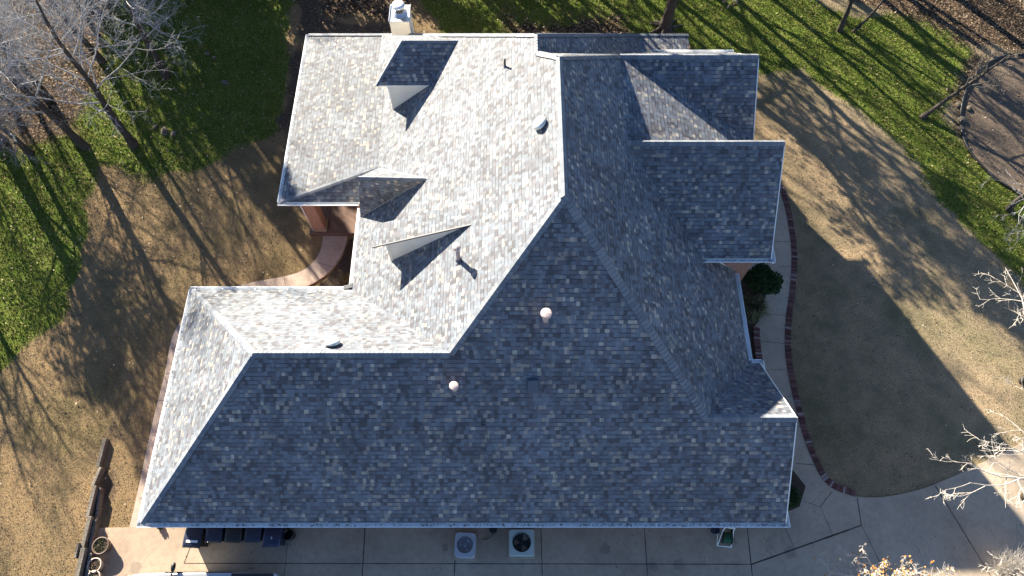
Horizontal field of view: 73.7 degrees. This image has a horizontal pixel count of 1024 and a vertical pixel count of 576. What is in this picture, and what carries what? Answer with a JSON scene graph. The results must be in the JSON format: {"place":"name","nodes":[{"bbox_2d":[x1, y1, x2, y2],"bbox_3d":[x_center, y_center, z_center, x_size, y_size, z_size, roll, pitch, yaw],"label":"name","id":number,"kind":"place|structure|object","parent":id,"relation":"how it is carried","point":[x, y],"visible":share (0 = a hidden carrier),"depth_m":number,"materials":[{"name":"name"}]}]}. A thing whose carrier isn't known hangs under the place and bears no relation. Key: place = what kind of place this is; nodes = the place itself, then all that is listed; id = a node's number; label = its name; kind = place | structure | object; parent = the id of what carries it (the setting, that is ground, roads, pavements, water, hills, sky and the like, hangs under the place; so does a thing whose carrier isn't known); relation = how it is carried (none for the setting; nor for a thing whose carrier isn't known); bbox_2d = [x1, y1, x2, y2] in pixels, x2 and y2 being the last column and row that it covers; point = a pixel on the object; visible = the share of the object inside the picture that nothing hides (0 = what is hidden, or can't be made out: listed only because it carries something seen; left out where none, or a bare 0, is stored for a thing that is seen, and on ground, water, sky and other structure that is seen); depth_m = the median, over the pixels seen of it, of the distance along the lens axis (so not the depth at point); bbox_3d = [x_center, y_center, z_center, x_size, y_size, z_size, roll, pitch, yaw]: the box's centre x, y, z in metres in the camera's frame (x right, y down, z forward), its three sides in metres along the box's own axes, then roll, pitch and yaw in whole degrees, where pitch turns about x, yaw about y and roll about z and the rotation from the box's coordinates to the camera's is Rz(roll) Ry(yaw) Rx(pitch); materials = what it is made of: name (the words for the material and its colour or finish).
{"place":"outdoors","nodes":[
{"label":"outdoors","id":0,"kind":"place"},
{"bbox_2d":[338,272,349,281],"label":"ornamental grass","id":1,"kind":"object","parent":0,"point":[343,277],"depth_m":30.33,"materials":[{"name":"green plant"}]},
{"bbox_2d":[0,0,1023,575],"bbox_3d":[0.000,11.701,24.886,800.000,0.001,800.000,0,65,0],"label":"ground","id":2,"kind":"structure","parent":0,"point":[988,130],"depth_m":31.66,"materials":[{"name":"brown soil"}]},
{"bbox_2d":[0,56,24,159],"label":"bare tree","id":3,"kind":"object","parent":2,"relation":"on","point":[2,137],"visible":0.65,"depth_m":30.27,"materials":[{"name":"grey plant"}]},
{"bbox_2d":[0,0,59,102],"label":"bare tree","id":4,"kind":"object","parent":2,"relation":"on","point":[45,93],"visible":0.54,"depth_m":32.72,"materials":[{"name":"grey plant"}]},
{"bbox_2d":[0,33,63,166],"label":"bare tree","id":5,"kind":"object","parent":2,"relation":"on","point":[27,150],"visible":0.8,"depth_m":30.56,"materials":[{"name":"grey plant"}]},
{"bbox_2d":[0,0,95,150],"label":"bare tree","id":6,"kind":"object","parent":2,"relation":"on","point":[82,144],"visible":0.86,"depth_m":29.63,"materials":[{"name":"grey plant"}]},
{"bbox_2d":[0,0,128,63],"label":"bare tree","id":7,"kind":"object","parent":2,"relation":"on","point":[100,58],"visible":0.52,"depth_m":33.14,"materials":[{"name":"grey plant"}]},
{"bbox_2d":[74,438,108,575],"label":"timber wall","id":8,"kind":"structure","parent":2,"relation":"on","point":[84,554],"depth_m":25.89,"materials":[{"name":"brown wood"}]},
{"bbox_2d":[0,0,183,149],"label":"bare tree","id":9,"kind":"object","parent":2,"relation":"on","point":[131,141],"visible":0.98,"depth_m":28.41,"materials":[{"name":"grey plant"}]},
{"bbox_2d":[45,0,205,79],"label":"bare tree","id":10,"kind":"object","parent":2,"relation":"on","point":[165,74],"visible":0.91,"depth_m":31.45,"materials":[{"name":"grey plant"}]},
{"bbox_2d":[130,320,181,526],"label":"side walk","id":11,"kind":"structure","parent":2,"relation":"on","point":[150,446],"depth_m":27.63,"materials":[{"name":"concrete"}]},
{"bbox_2d":[161,127,168,135],"bbox_3d":[-17.319,-7.811,33.998,0.363,0.307,0.535,-21,67,-9],"label":"rock","id":12,"kind":"object","parent":2,"relation":"on","point":[164,131],"visible":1,"depth_m":33.90,"materials":[{"name":"stone"}]},
{"bbox_2d":[171,130,176,136],"bbox_3d":[-16.826,-7.666,33.929,0.284,0.189,0.430,5,65,3],"label":"rock","id":13,"kind":"object","parent":2,"relation":"on","point":[173,133],"visible":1,"depth_m":33.86,"materials":[{"name":"stone"}]},
{"bbox_2d":[221,80,228,84],"bbox_3d":[-14.828,-10.645,35.318,0.398,0.202,0.293,8,65,4],"label":"rock","id":14,"kind":"object","parent":2,"relation":"on","point":[225,82],"visible":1,"depth_m":35.25,"materials":[{"name":"stone"}]},
{"bbox_2d":[239,236,347,285],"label":"front walk","id":15,"kind":"structure","parent":2,"relation":"on","point":[331,251],"depth_m":30.74,"materials":[{"name":"concrete"}]},
{"bbox_2d":[319,238,353,285],"bbox_3d":[-7.887,-1.044,30.884,2.383,0.050,2.938,0,65,0],"label":"planting bed","id":16,"kind":"object","parent":2,"relation":"on","point":[333,279],"visible":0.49,"depth_m":30.76,"materials":[{"name":"soil"}]},
{"bbox_2d":[136,0,797,527],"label":"brick house","id":17,"kind":"structure","parent":2,"relation":"on","point":[532,312],"depth_m":23.42,"materials":[{"name":"grey"}]},
{"bbox_2d":[146,294,784,526],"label":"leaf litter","id":18,"kind":"object","parent":17,"relation":"on","point":[464,524],"visible":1,"depth_m":23.62,"materials":[{"name":"brown plant"}]},
{"bbox_2d":[0,0,1023,574],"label":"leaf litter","id":19,"kind":"object","parent":2,"relation":"on","point":[376,30],"visible":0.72,"depth_m":34.58,"materials":[{"name":"brown plant"}]},
{"bbox_2d":[649,0,739,33],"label":"bare tree","id":20,"kind":"object","parent":2,"relation":"on","point":[665,24],"visible":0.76,"depth_m":36.20,"materials":[{"name":"brown plant"}]},
{"bbox_2d":[740,269,765,358],"bbox_3d":[10.117,1.106,29.813,2.296,0.050,4.995,7,65,3],"label":"planting bed","id":21,"kind":"object","parent":2,"relation":"on","point":[745,288],"visible":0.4,"depth_m":29.62,"materials":[{"name":"soil"}]},
{"bbox_2d":[743,263,783,294],"bbox_3d":[10.829,-0.181,29.582,1.645,1.635,1.340,41,71,17],"label":"shrub","id":22,"kind":"object","parent":21,"relation":"on","point":[762,278],"visible":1,"depth_m":29.11,"materials":[{"name":"green plant"}]},
{"bbox_2d":[753,327,762,360],"bbox_3d":[10.474,2.414,29.162,0.307,0.164,1.548,4,65,2],"label":"brick edging","id":23,"kind":"object","parent":2,"relation":"on","point":[757,342],"visible":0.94,"depth_m":29.11,"materials":[{"name":"red brick"}]},
{"bbox_2d":[788,470,805,510],"bbox_3d":[10.734,7.837,26.645,1.426,0.050,1.975,8,65,4],"label":"planting bed","id":24,"kind":"object","parent":2,"relation":"on","point":[797,482],"visible":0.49,"depth_m":26.67,"materials":[{"name":"soil"}]},
{"bbox_2d":[788,483,801,508],"bbox_3d":[10.350,7.911,26.026,1.142,1.183,1.090,-32,69,-14],"label":"shrub","id":25,"kind":"object","parent":24,"relation":"on","point":[794,498],"visible":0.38,"depth_m":25.55,"materials":[{"name":"green plant"}]},
{"bbox_2d":[780,182,855,495],"bbox_3d":[12.482,1.130,29.807,1.806,0.091,15.414,0,65,0],"label":"brick edging","id":26,"kind":"object","parent":2,"relation":"on","point":[805,431],"visible":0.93,"depth_m":28.95,"materials":[{"name":"red brick"}]},
{"bbox_2d":[836,0,853,32],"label":"bare tree","id":27,"kind":"object","parent":2,"relation":"on","point":[840,28],"visible":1,"depth_m":36.15,"materials":[{"name":"brown plant"}]},
{"bbox_2d":[852,0,884,32],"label":"bare tree","id":28,"kind":"object","parent":2,"relation":"on","point":[855,30],"visible":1,"depth_m":36.16,"materials":[{"name":"brown plant"}]},
{"bbox_2d":[814,543,955,575],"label":"tree","id":29,"kind":"object","parent":2,"relation":"on","point":[902,573],"visible":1,"depth_m":22.51,"materials":[{"name":"grey plant"}]},
{"bbox_2d":[957,116,966,122],"bbox_3d":[22.616,-8.456,34.299,0.373,0.270,0.422,-25,67,-11],"label":"rock","id":30,"kind":"object","parent":2,"relation":"on","point":[963,119],"visible":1,"depth_m":34.21,"materials":[{"name":"stone"}]},
{"bbox_2d":[919,42,1023,119],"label":"bare tree","id":31,"kind":"object","parent":2,"relation":"on","point":[925,115],"visible":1,"depth_m":32.58,"materials":[{"name":"brown plant"}]},
{"bbox_2d":[929,376,1023,510],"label":"bare tree","id":32,"kind":"object","parent":2,"relation":"on","point":[1017,479],"visible":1,"depth_m":23.21,"materials":[{"name":"grey plant"}]},
{"bbox_2d":[959,53,1023,193],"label":"bed edging","id":33,"kind":"object","parent":2,"relation":"on","point":[968,147],"visible":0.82,"depth_m":33.78,"materials":[{"name":"black plastic"}]},
{"bbox_2d":[972,267,1023,385],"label":"bare tree","id":34,"kind":"object","parent":2,"relation":"on","point":[1020,380],"visible":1,"depth_m":26.93,"materials":[{"name":"grey plant"}]},
{"bbox_2d":[980,171,1023,249],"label":"bare tree","id":35,"kind":"object","parent":2,"relation":"on","point":[1010,207],"visible":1,"depth_m":30.05,"materials":[{"name":"grey plant"}]},
{"bbox_2d":[0,0,1023,373],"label":"green grass","id":36,"kind":"structure","parent":0,"point":[512,12],"depth_m":35.28,"materials":[{"name":"green plant"}]},
{"bbox_2d":[96,193,1023,575],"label":"driveway","id":37,"kind":"structure","parent":0,"point":[928,529],"depth_m":25.78,"materials":[{"name":"concrete"}]},
{"bbox_2d":[87,570,102,575],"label":"flower pot","id":38,"kind":"object","parent":37,"relation":"on","point":[97,573],"visible":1,"depth_m":25.04,"materials":[{"name":"ceramic"}]},
{"bbox_2d":[87,558,103,572],"bbox_3d":[-15.388,10.277,25.286,0.530,0.360,0.530,0,65,0],"label":"flower pot","id":39,"kind":"object","parent":37,"relation":"on","point":[97,564],"visible":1,"depth_m":25.18,"materials":[{"name":"ceramic"}]},
{"bbox_2d":[92,537,111,554],"bbox_3d":[-15.322,9.663,25.560,0.636,0.388,0.636,0,65,0],"label":"flower pot","id":40,"kind":"object","parent":37,"relation":"on","point":[101,545],"visible":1,"depth_m":25.44,"materials":[{"name":"ceramic"}]},
{"bbox_2d":[182,528,208,547],"bbox_3d":[-11.655,9.256,25.398,0.640,1.036,0.848,3,65,1],"label":"wheelie bin","id":41,"kind":"object","parent":37,"relation":"on","point":[194,537],"visible":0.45,"depth_m":24.93,"materials":[{"name":"black plastic"}]},
{"bbox_2d":[131,562,281,575],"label":"parked car","id":42,"kind":"object","parent":37,"relation":"on","point":[172,572],"visible":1,"depth_m":24.33,"materials":[{"name":"silver metal"}]},
{"bbox_2d":[205,528,225,542],"bbox_3d":[-10.908,9.097,25.472,0.600,1.036,0.848,0,65,0],"label":"wheelie bin","id":43,"kind":"object","parent":37,"relation":"on","point":[214,535],"visible":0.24,"depth_m":24.95,"materials":[{"name":"blue plastic"}]},
{"bbox_2d":[224,528,244,542],"bbox_3d":[-10.195,9.097,25.472,0.600,1.036,0.848,0,65,0],"label":"wheelie bin","id":44,"kind":"object","parent":37,"relation":"on","point":[234,535],"visible":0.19,"depth_m":24.95,"materials":[{"name":"black plastic"}]},
{"bbox_2d":[244,528,263,541],"bbox_3d":[-9.483,9.081,25.480,0.600,1.036,0.848,0,65,0],"label":"wheelie bin","id":45,"kind":"object","parent":37,"relation":"on","point":[253,534],"visible":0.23,"depth_m":24.95,"materials":[{"name":"blue plastic"}]},
{"bbox_2d":[262,528,288,546],"bbox_3d":[-8.771,9.223,25.410,0.640,1.042,0.848,0,65,0],"label":"wheelie bin","id":46,"kind":"object","parent":37,"relation":"on","point":[272,537],"visible":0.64,"depth_m":24.93,"materials":[{"name":"blue plastic"}]},
{"bbox_2d":[283,529,295,539],"bbox_3d":[-8.358,9.290,25.673,0.400,0.500,0.400,0,65,0],"label":"bucket","id":47,"kind":"object","parent":37,"relation":"on","point":[290,534],"visible":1,"depth_m":25.67,"materials":[{"name":"black plastic"}]},
{"bbox_2d":[453,532,477,560],"bbox_3d":[-1.732,9.587,25.404,0.880,0.743,0.980,2,65,1],"label":"ac unit","id":48,"kind":"object","parent":37,"relation":"on","point":[465,546],"visible":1,"depth_m":25.21,"materials":[{"name":"metal"}]},
{"bbox_2d":[489,528,496,533],"bbox_3d":[-0.715,9.150,25.844,0.300,0.310,0.300,0,65,0],"label":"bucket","id":49,"kind":"object","parent":37,"relation":"on","point":[492,530],"visible":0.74,"depth_m":25.70,"materials":[{"name":"plastic"}]},
{"bbox_2d":[508,529,534,558],"bbox_3d":[0.357,9.499,25.412,1.040,0.803,1.020,0,65,0],"label":"ac unit","id":50,"kind":"object","parent":37,"relation":"on","point":[521,543],"visible":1,"depth_m":25.21,"materials":[{"name":"metal"}]},
{"bbox_2d":[147,241,990,575],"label":"paving joints","id":51,"kind":"object","parent":37,"relation":"on","point":[541,541],"visible":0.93,"depth_m":25.50,"materials":[{"name":"grey concrete"}]},
{"bbox_2d":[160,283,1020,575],"bbox_3d":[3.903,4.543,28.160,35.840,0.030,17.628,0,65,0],"label":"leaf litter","id":52,"kind":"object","parent":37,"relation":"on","point":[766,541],"visible":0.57,"depth_m":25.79,"materials":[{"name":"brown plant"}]},
{"bbox_2d":[711,528,719,533],"bbox_3d":[7.670,9.163,25.810,0.290,0.360,0.290,0,65,0],"label":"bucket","id":53,"kind":"object","parent":37,"relation":"on","point":[715,530],"visible":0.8,"depth_m":25.66,"materials":[{"name":"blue plastic"}]},
{"bbox_2d":[717,528,735,547],"bbox_3d":[8.053,9.269,25.453,0.695,0.924,0.670,6,65,3],"label":"hose reel","id":54,"kind":"object","parent":37,"relation":"on","point":[726,537],"visible":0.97,"depth_m":25.39,"materials":[{"name":"white paint"}]},
{"bbox_2d":[978,542,1023,575],"bbox_3d":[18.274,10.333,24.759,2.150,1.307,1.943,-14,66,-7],"label":"dry shrub","id":55,"kind":"object","parent":37,"relation":"on","point":[1013,564],"visible":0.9,"depth_m":24.84,"materials":[{"name":"beige plant"}]},
{"bbox_2d":[746,310,758,323],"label":"ornamental grass","id":56,"kind":"object","parent":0,"point":[748,319],"depth_m":29.43,"materials":[{"name":"green plant"}]},
{"bbox_2d":[742,293,773,322],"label":"ornamental grass","id":57,"kind":"object","parent":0,"point":[755,305],"depth_m":29.43,"materials":[{"name":"green plant"}]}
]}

